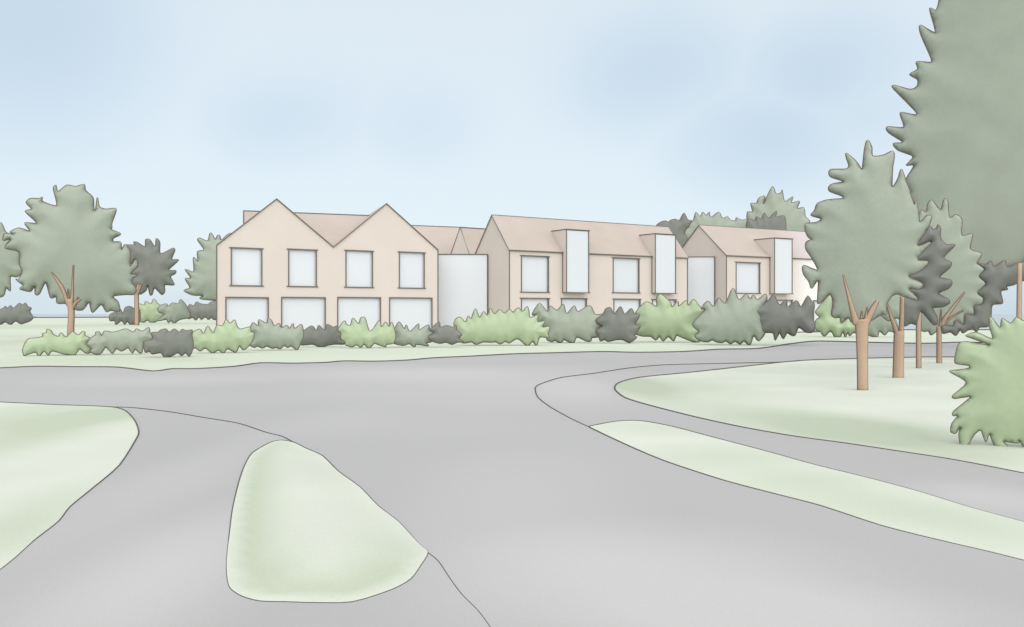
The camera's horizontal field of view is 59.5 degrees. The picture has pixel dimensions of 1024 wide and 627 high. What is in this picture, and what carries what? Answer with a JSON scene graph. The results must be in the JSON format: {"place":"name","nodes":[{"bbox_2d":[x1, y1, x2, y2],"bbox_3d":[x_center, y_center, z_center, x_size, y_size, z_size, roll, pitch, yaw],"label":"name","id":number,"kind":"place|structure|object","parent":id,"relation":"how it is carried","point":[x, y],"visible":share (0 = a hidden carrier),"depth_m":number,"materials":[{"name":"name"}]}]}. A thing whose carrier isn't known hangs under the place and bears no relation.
{"place":"outdoors","nodes":[
{"label":"outdoors","id":0,"kind":"place"},
{"bbox_2d":[0,402,137,568],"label":"lawn","id":1,"kind":"structure","parent":0,"point":[56,461],"depth_m":9.68,"materials":[{"name":"green plant"}]},
{"bbox_2d":[216,198,438,330],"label":"double gable house","id":2,"kind":"structure","parent":0,"point":[279,261],"depth_m":57.21,"materials":[{"name":"beige paint"}]},
{"bbox_2d":[229,247,263,286],"bbox_3d":[-16.098,-2.816,54.348,2.124,2.357,0.213,0,0,-33],"label":"window","id":3,"kind":"structure","parent":2,"relation":"in","point":[246,263],"depth_m":54.41,"materials":[{"name":"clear glass"}]},
{"bbox_2d":[225,297,268,328],"bbox_3d":[-16.066,0.246,54.371,2.665,2.504,0.208,0,0,-33],"label":"glazed door","id":4,"kind":"structure","parent":2,"relation":"in","point":[245,310],"depth_m":54.41,"materials":[{"name":"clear glass"}]},
{"bbox_2d":[287,248,317,286],"bbox_3d":[-13.151,-2.846,56.232,2.077,2.397,0.213,0,0,-33],"label":"window","id":5,"kind":"structure","parent":2,"relation":"in","point":[302,263],"depth_m":56.30,"materials":[{"name":"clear glass"}]},
{"bbox_2d":[281,297,325,329],"bbox_3d":[-13.089,0.229,56.275,2.934,2.538,0.208,0,0,-33],"label":"glazed door","id":6,"kind":"structure","parent":2,"relation":"in","point":[306,311],"depth_m":56.33,"materials":[{"name":"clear glass"}]},
{"bbox_2d":[344,250,373,287],"bbox_3d":[-9.947,-2.886,58.282,2.129,2.456,0.213,0,0,-33],"label":"window","id":7,"kind":"structure","parent":2,"relation":"in","point":[358,263],"depth_m":58.32,"materials":[{"name":"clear glass"}]},
{"bbox_2d":[337,297,380,330],"bbox_3d":[-9.944,0.211,58.286,3.080,2.574,0.208,0,0,-33],"label":"glazed door","id":8,"kind":"structure","parent":2,"relation":"in","point":[348,308],"depth_m":58.34,"materials":[{"name":"white glass"}]},
{"bbox_2d":[389,297,432,330],"bbox_3d":[-6.809,0.206,60.291,3.260,2.584,0.208,0,0,-33],"label":"glazed door","id":9,"kind":"structure","parent":2,"relation":"in","point":[411,311],"depth_m":60.39,"materials":[{"name":"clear glass"}]},
{"bbox_2d":[398,251,425,288],"bbox_3d":[-6.757,-2.909,60.321,2.144,2.487,0.213,0,0,-33],"label":"window","id":10,"kind":"structure","parent":2,"relation":"in","point":[411,264],"depth_m":60.39,"materials":[{"name":"white glass"}]},
{"bbox_2d":[227,440,427,601],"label":"lawn","id":11,"kind":"structure","parent":0,"point":[307,525],"depth_m":6.25,"materials":[{"name":"green plant"}]},
{"bbox_2d":[412,225,459,253],"bbox_3d":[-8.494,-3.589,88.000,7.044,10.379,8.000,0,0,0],"label":"roof","id":12,"kind":"structure","parent":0,"point":[442,239],"depth_m":86.80,"materials":[{"name":"tile"}]},
{"bbox_2d":[451,227,484,253],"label":"house","id":13,"kind":"structure","parent":0,"point":[467,240],"depth_m":82.09,"materials":[{"name":"tile"}]},
{"bbox_2d":[0,318,991,369],"bbox_3d":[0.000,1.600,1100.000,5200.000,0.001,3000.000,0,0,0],"label":"ground","id":14,"kind":"structure","parent":0,"point":[14,336],"depth_m":40.97,"materials":[{"name":"green plant"}]},
{"bbox_2d":[0,222,20,297],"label":"broadleaf tree","id":15,"kind":"object","parent":14,"relation":"on","point":[9,265],"visible":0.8,"depth_m":60.10,"materials":[{"name":"green plant"}]},
{"bbox_2d":[0,302,33,324],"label":"shrub","id":16,"kind":"object","parent":14,"relation":"on","point":[19,313],"visible":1,"depth_m":128.27,"materials":[{"name":"grey plant"}]},
{"bbox_2d":[22,329,90,355],"bbox_3d":[-17.276,1.109,34.082,2.384,1.062,0.369,0,0,-27],"label":"shrub","id":17,"kind":"object","parent":14,"relation":"on","point":[48,342],"visible":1,"depth_m":33.96,"materials":[{"name":"green plant"}]},
{"bbox_2d":[2,184,138,334],"bbox_3d":[-18.290,-1.893,36.517,4.569,7.059,3.942,0,0,0],"label":"broadleaf tree","id":18,"kind":"object","parent":14,"relation":"on","point":[73,256],"visible":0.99,"depth_m":36.92,"materials":[{"name":"green plant"}]},
{"bbox_2d":[87,327,151,354],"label":"shrub","id":19,"kind":"object","parent":14,"relation":"on","point":[98,342],"visible":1,"depth_m":34.59,"materials":[{"name":"green plant"}]},
{"bbox_2d":[109,306,140,324],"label":"shrub","id":20,"kind":"object","parent":14,"relation":"on","point":[126,315],"visible":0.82,"depth_m":126.81,"materials":[{"name":"grey plant"}]},
{"bbox_2d":[139,299,163,322],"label":"shrub","id":21,"kind":"object","parent":14,"relation":"on","point":[150,313],"visible":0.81,"depth_m":155.22,"materials":[{"name":"green plant"}]},
{"bbox_2d":[126,238,178,324],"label":"broadleaf tree","id":22,"kind":"object","parent":14,"relation":"on","point":[152,271],"visible":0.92,"depth_m":125.35,"materials":[{"name":"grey plant"}]},
{"bbox_2d":[143,328,193,356],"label":"shrub","id":23,"kind":"object","parent":14,"relation":"on","point":[164,342],"visible":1,"depth_m":32.64,"materials":[{"name":"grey plant"}]},
{"bbox_2d":[157,299,190,322],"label":"shrub","id":24,"kind":"object","parent":14,"relation":"on","point":[172,312],"visible":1,"depth_m":144.22,"materials":[{"name":"green plant"}]},
{"bbox_2d":[188,301,215,319],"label":"shrub","id":25,"kind":"object","parent":14,"relation":"on","point":[197,310],"visible":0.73,"depth_m":208.83,"materials":[{"name":"grey plant"}]},
{"bbox_2d":[184,233,230,300],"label":"broadleaf tree","id":26,"kind":"object","parent":14,"relation":"on","point":[201,281],"visible":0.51,"depth_m":140.52,"materials":[{"name":"green plant"}]},
{"bbox_2d":[193,319,254,352],"bbox_3d":[-11.689,0.925,36.224,2.490,1.396,0.485,0,0,-18],"label":"shrub","id":27,"kind":"object","parent":14,"relation":"on","point":[232,336],"visible":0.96,"depth_m":36.08,"materials":[{"name":"green plant"}]},
{"bbox_2d":[250,318,303,349],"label":"shrub","id":28,"kind":"object","parent":14,"relation":"on","point":[270,334],"visible":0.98,"depth_m":38.74,"materials":[{"name":"green plant"}]},
{"bbox_2d":[301,324,344,346],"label":"shrub","id":29,"kind":"object","parent":14,"relation":"on","point":[327,335],"visible":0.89,"depth_m":42.57,"materials":[{"name":"grey plant"}]},
{"bbox_2d":[337,317,395,347],"bbox_3d":[-6.694,0.885,41.351,2.681,1.492,0.515,0,0,-9],"label":"shrub","id":30,"kind":"object","parent":14,"relation":"on","point":[360,334],"visible":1,"depth_m":41.19,"materials":[{"name":"green plant"}]},
{"bbox_2d":[394,322,432,346],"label":"shrub","id":31,"kind":"object","parent":14,"relation":"on","point":[414,336],"visible":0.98,"depth_m":42.34,"materials":[{"name":"green plant"}]},
{"bbox_2d":[428,322,463,344],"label":"shrub","id":32,"kind":"object","parent":14,"relation":"on","point":[450,335],"visible":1,"depth_m":42.17,"materials":[{"name":"grey plant"}]},
{"bbox_2d":[439,254,487,326],"bbox_3d":[-4.068,-1.305,64.575,4.611,5.811,3.068,0,0,-3],"label":"glazed link","id":33,"kind":"object","parent":14,"relation":"on","point":[463,286],"visible":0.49,"depth_m":63.13,"materials":[{"name":"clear glass"}]},
{"bbox_2d":[453,306,549,345],"bbox_3d":[-0.505,0.628,44.660,4.834,2.012,0.725,0,0,0],"label":"shrub","id":34,"kind":"object","parent":14,"relation":"on","point":[500,326],"visible":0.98,"depth_m":44.41,"materials":[{"name":"green plant"}]},
{"bbox_2d":[34,317,989,329],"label":"water edge","id":35,"kind":"object","parent":14,"relation":"on","point":[108,317],"visible":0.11,"depth_m":328.34,"materials":[{"name":"stone"}]},
{"bbox_2d":[531,303,601,342],"bbox_3d":[3.006,0.529,48.551,3.911,2.238,0.782,0,0,4],"label":"shrub","id":36,"kind":"object","parent":14,"relation":"on","point":[572,324],"visible":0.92,"depth_m":48.27,"materials":[{"name":"green plant"}]},
{"bbox_2d":[595,306,640,342],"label":"shrub","id":37,"kind":"object","parent":14,"relation":"on","point":[619,324],"visible":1,"depth_m":47.81,"materials":[{"name":"grey plant"}]},
{"bbox_2d":[635,294,702,342],"bbox_3d":[8.679,0.255,49.732,3.995,2.741,0.959,0,0,10],"label":"shrub","id":38,"kind":"object","parent":14,"relation":"on","point":[663,319],"visible":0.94,"depth_m":49.40,"materials":[{"name":"green plant"}]},
{"bbox_2d":[656,213,691,246],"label":"broadleaf tree","id":39,"kind":"object","parent":14,"relation":"on","point":[680,226],"visible":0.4,"depth_m":96.52,"materials":[{"name":"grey plant"}]},
{"bbox_2d":[688,256,714,306],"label":"glazed link","id":40,"kind":"object","parent":14,"relation":"on","point":[701,280],"visible":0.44,"depth_m":72.10,"materials":[{"name":"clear glass"}]},
{"bbox_2d":[685,212,746,237],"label":"broadleaf tree","id":41,"kind":"object","parent":14,"relation":"on","point":[715,219],"visible":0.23,"depth_m":102.72,"materials":[{"name":"green plant"}]},
{"bbox_2d":[692,288,767,344],"bbox_3d":[11.001,0.153,45.326,3.705,2.932,1.037,0,0,14],"label":"shrub","id":42,"kind":"object","parent":14,"relation":"on","point":[733,318],"visible":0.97,"depth_m":44.95,"materials":[{"name":"green plant"}]},
{"bbox_2d":[682,225,832,332],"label":"long house","id":43,"kind":"structure","parent":14,"relation":"on","point":[757,262],"depth_m":73.30,"materials":[{"name":"paint"}]},
{"bbox_2d":[736,262,760,293],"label":"window","id":44,"kind":"structure","parent":43,"relation":"in","point":[747,273],"depth_m":72.27,"materials":[{"name":"white glass"}]},
{"bbox_2d":[777,300,793,305],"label":"glazed door","id":45,"kind":"structure","parent":43,"relation":"in","point":[789,302],"depth_m":74.43,"materials":[{"name":"white glass"}]},
{"bbox_2d":[813,300,832,330],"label":"glazed door","id":46,"kind":"structure","parent":43,"relation":"in","point":[815,301],"depth_m":76.10,"materials":[{"name":"white glass"}]},
{"bbox_2d":[746,210,786,229],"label":"broadleaf tree","id":47,"kind":"object","parent":14,"relation":"on","point":[772,221],"visible":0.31,"depth_m":99.55,"materials":[{"name":"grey plant"}]},
{"bbox_2d":[746,186,809,230],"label":"broadleaf tree","id":48,"kind":"object","parent":14,"relation":"on","point":[772,202],"visible":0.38,"depth_m":111.32,"materials":[{"name":"green plant"}]},
{"bbox_2d":[757,295,815,340],"bbox_3d":[13.485,0.216,44.553,3.060,2.311,0.814,0,0,17],"label":"shrub","id":49,"kind":"object","parent":14,"relation":"on","point":[783,319],"visible":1,"depth_m":44.24,"materials":[{"name":"grey plant"}]},
{"bbox_2d":[815,295,855,336],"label":"shrub","id":50,"kind":"object","parent":14,"relation":"on","point":[826,322],"visible":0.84,"depth_m":60.57,"materials":[{"name":"green plant"}]},
{"bbox_2d":[868,316,897,336],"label":"shrub","id":51,"kind":"object","parent":14,"relation":"on","point":[880,324],"visible":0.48,"depth_m":60.50,"materials":[{"name":"green plant"}]},
{"bbox_2d":[886,0,1023,266],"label":"broadleaf tree","id":52,"kind":"object","parent":14,"relation":"on","point":[959,134],"visible":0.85,"depth_m":38.92,"materials":[{"name":"green plant"}]},
{"bbox_2d":[0,342,1023,626],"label":"road","id":53,"kind":"structure","parent":0,"point":[500,490],"depth_m":7.22,"materials":[{"name":"grey asphalt"}]},
{"bbox_2d":[0,402,139,569],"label":"kerb","id":54,"kind":"structure","parent":53,"relation":"on","point":[97,483],"depth_m":9.41,"materials":[{"name":"stone"}]},
{"bbox_2d":[112,406,291,440],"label":"kerb","id":55,"kind":"structure","parent":53,"relation":"on","point":[208,418],"depth_m":13.58,"materials":[{"name":"concrete"}]},
{"bbox_2d":[226,440,427,602],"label":"kerb","id":56,"kind":"structure","parent":53,"relation":"on","point":[349,479],"depth_m":6.50,"materials":[{"name":"stone"}]},
{"bbox_2d":[428,552,490,626],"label":"kerb","id":57,"kind":"structure","parent":53,"relation":"on","point":[458,589],"depth_m":5.18,"materials":[{"name":"concrete"}]},
{"bbox_2d":[0,340,981,370],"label":"kerb","id":58,"kind":"structure","parent":53,"relation":"on","point":[474,355],"depth_m":33.24,"materials":[{"name":"concrete"}]},
{"bbox_2d":[535,360,801,426],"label":"kerb","id":59,"kind":"structure","parent":53,"relation":"on","point":[633,367],"depth_m":25.21,"materials":[{"name":"concrete"}]},
{"bbox_2d":[589,420,1023,559],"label":"kerb","id":60,"kind":"structure","parent":53,"relation":"on","point":[776,493],"depth_m":8.69,"materials":[{"name":"concrete"}]},
{"bbox_2d":[590,421,1023,559],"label":"verge","id":61,"kind":"structure","parent":53,"relation":"on","point":[896,507],"depth_m":8.14,"materials":[{"name":"green plant"}]},
{"bbox_2d":[614,356,1023,472],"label":"kerb","id":62,"kind":"structure","parent":53,"relation":"on","point":[788,434],"depth_m":14.84,"materials":[{"name":"stone"}]},
{"bbox_2d":[0,0,1023,313],"label":"sky","id":63,"kind":"structure","parent":0,"point":[182,118],"materials":[{"name":"blue"}]},
{"bbox_2d":[32,314,1023,328],"bbox_3d":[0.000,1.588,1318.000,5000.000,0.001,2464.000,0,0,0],"label":"water","id":64,"kind":"structure","parent":0,"point":[1007,317],"depth_m":474.47,"materials":[{"name":"liquid"}]},
{"bbox_2d":[475,214,688,316],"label":"long house","id":65,"kind":"structure","parent":0,"point":[597,267],"depth_m":64.14,"materials":[{"name":"paint"}]},
{"bbox_2d":[520,255,549,292],"bbox_3d":[1.563,-2.725,62.100,2.512,2.590,0.220,0,0,-32],"label":"window","id":66,"kind":"structure","parent":65,"relation":"in","point":[533,267],"depth_m":62.17,"materials":[{"name":"white glass"}]},
{"bbox_2d":[520,298,549,316],"bbox_3d":[1.560,0.204,62.101,2.507,2.588,0.215,0,0,-32],"label":"glazed door","id":67,"kind":"structure","parent":65,"relation":"in","point":[531,303],"depth_m":62.08,"materials":[{"name":"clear glass"}]},
{"bbox_2d":[560,298,587,312],"bbox_3d":[4.380,0.197,63.877,2.433,2.602,0.215,0,0,-32],"label":"glazed door","id":68,"kind":"structure","parent":65,"relation":"in","point":[580,303],"depth_m":63.95,"materials":[{"name":"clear glass"}]},
{"bbox_2d":[612,257,640,293],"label":"window","id":69,"kind":"structure","parent":65,"relation":"in","point":[626,271],"depth_m":66.53,"materials":[{"name":"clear glass"}]},
{"bbox_2d":[612,298,641,312],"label":"glazed door","id":70,"kind":"structure","parent":65,"relation":"in","point":[626,304],"depth_m":66.49,"materials":[{"name":"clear glass"}]},
{"bbox_2d":[651,299,676,305],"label":"glazed door","id":71,"kind":"structure","parent":65,"relation":"in","point":[673,301],"depth_m":68.77,"materials":[{"name":"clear glass"}]},
{"bbox_2d":[616,357,1023,471],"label":"lawn","id":72,"kind":"structure","parent":0,"point":[913,409],"depth_m":15.87,"materials":[{"name":"green plant"}]},
{"bbox_2d":[802,140,931,389],"bbox_3d":[7.641,-1.069,18.983,2.436,5.371,1.860,0,0,0],"label":"broadleaf tree","id":73,"kind":"object","parent":72,"relation":"on","point":[865,234],"visible":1,"depth_m":19.16,"materials":[{"name":"green plant"}]},
{"bbox_2d":[880,295,904,377],"bbox_3d":[9.841,-0.665,22.899,1.442,4.572,2.744,0,0,5],"label":"broadleaf tree","id":74,"kind":"object","parent":72,"relation":"on","point":[896,307],"visible":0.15,"depth_m":21.69,"materials":[{"name":"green plant"}]},
{"bbox_2d":[904,224,955,367],"bbox_3d":[12.230,-0.503,26.183,1.439,4.251,1.372,0,0,0],"label":"conifer tree","id":75,"kind":"object","parent":72,"relation":"on","point":[930,297],"visible":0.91,"depth_m":26.26,"materials":[{"name":"green plant"}]},
{"bbox_2d":[919,198,984,362],"bbox_3d":[14.537,-1.141,29.370,2.481,5.532,3.045,0,0,0],"label":"broadleaf tree","id":76,"kind":"object","parent":72,"relation":"on","point":[964,271],"visible":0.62,"depth_m":29.95,"materials":[{"name":"green plant"}]},
{"bbox_2d":[941,260,1023,335],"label":"broadleaf tree","id":77,"kind":"object","parent":72,"relation":"on","point":[998,278],"visible":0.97,"depth_m":25.10,"materials":[{"name":"grey plant"}]},
{"bbox_2d":[949,317,1023,446],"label":"bush","id":78,"kind":"object","parent":72,"relation":"on","point":[992,388],"visible":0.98,"depth_m":10.52,"materials":[{"name":"green plant"}]}
]}

